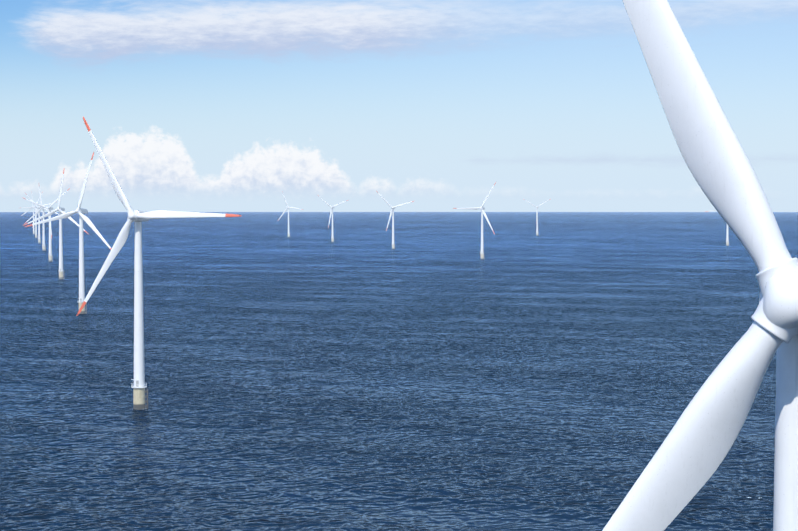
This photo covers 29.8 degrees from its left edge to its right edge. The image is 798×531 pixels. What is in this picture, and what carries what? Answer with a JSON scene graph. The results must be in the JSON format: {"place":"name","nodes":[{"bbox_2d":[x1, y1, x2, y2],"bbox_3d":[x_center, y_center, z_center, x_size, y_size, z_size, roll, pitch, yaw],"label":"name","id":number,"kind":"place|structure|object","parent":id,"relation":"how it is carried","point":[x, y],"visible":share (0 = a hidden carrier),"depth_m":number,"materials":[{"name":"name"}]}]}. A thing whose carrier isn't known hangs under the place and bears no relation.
{"place":"outdoors","nodes":[
{"label":"outdoors","id":0,"kind":"place"},
{"bbox_2d":[0,212,797,530],"bbox_3d":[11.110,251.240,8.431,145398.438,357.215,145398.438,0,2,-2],"label":"sea","id":1,"kind":"structure","parent":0,"point":[432,372],"depth_m":664.07,"materials":[{"name":"liquid"}]},
{"bbox_2d":[21,200,41,233],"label":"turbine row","id":2,"kind":"object","parent":1,"relation":"on","point":[33,217],"visible":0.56,"depth_m":3824.16,"materials":[{"name":"white paint"}]},
{"bbox_2d":[23,193,41,237],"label":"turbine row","id":3,"kind":"object","parent":1,"relation":"on","point":[36,235],"visible":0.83,"depth_m":3355.12,"materials":[{"name":"white paint"}]},
{"bbox_2d":[25,193,51,242],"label":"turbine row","id":4,"kind":"object","parent":1,"relation":"on","point":[38,207],"visible":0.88,"depth_m":2884.27,"materials":[{"name":"white paint"}]},
{"bbox_2d":[24,186,58,250],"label":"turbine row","id":5,"kind":"object","parent":1,"relation":"on","point":[43,239],"visible":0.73,"depth_m":2413.93,"materials":[{"name":"white paint"}]},
{"bbox_2d":[23,188,69,260],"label":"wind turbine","id":6,"kind":"object","parent":1,"relation":"on","point":[49,208],"visible":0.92,"depth_m":1943.76,"materials":[{"name":"white paint"}]},
{"bbox_2d":[23,168,87,278],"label":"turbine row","id":7,"kind":"object","parent":1,"relation":"on","point":[61,210],"visible":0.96,"depth_m":1473.36,"materials":[{"name":"white paint"}]},
{"bbox_2d":[25,152,111,313],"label":"wind turbine","id":8,"kind":"object","parent":1,"relation":"on","point":[81,212],"visible":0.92,"depth_m":1003.03,"materials":[{"name":"white paint"}]},
{"bbox_2d":[77,117,240,409],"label":"wind turbine","id":9,"kind":"object","parent":1,"relation":"on","point":[138,217],"visible":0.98,"depth_m":532.59,"materials":[{"name":"white paint"}]},
{"bbox_2d":[278,191,302,236],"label":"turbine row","id":10,"kind":"object","parent":1,"relation":"on","point":[288,207],"visible":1,"depth_m":3445.62,"materials":[{"name":"white paint"}]},
{"bbox_2d":[319,196,347,241],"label":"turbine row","id":11,"kind":"object","parent":1,"relation":"on","point":[331,212],"visible":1,"depth_m":2971.34,"materials":[{"name":"white paint"}]},
{"bbox_2d":[376,191,413,248],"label":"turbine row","id":12,"kind":"object","parent":1,"relation":"on","point":[392,214],"visible":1,"depth_m":2497.57,"materials":[{"name":"white paint"}]},
{"bbox_2d":[453,183,495,258],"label":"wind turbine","id":13,"kind":"object","parent":1,"relation":"on","point":[482,208],"visible":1,"depth_m":2023.31,"materials":[{"name":"white paint"}]},
{"bbox_2d":[525,199,549,235],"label":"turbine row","id":14,"kind":"object","parent":1,"relation":"on","point":[537,207],"visible":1,"depth_m":3641.23,"materials":[{"name":"white paint"}]},
{"bbox_2d":[602,0,797,530],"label":"turbine","id":15,"kind":"object","parent":1,"relation":"on","point":[685,462],"visible":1,"depth_m":81.03,"materials":[{"name":"white paint"}]},
{"bbox_2d":[706,210,728,245],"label":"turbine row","id":16,"kind":"object","parent":1,"relation":"on","point":[727,241],"visible":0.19,"depth_m":2705.34,"materials":[{"name":"white paint"}]},
{"bbox_2d":[0,0,797,211],"label":"sky","id":17,"kind":"structure","parent":0,"point":[190,105],"materials":[{"name":"blue"}]}
]}

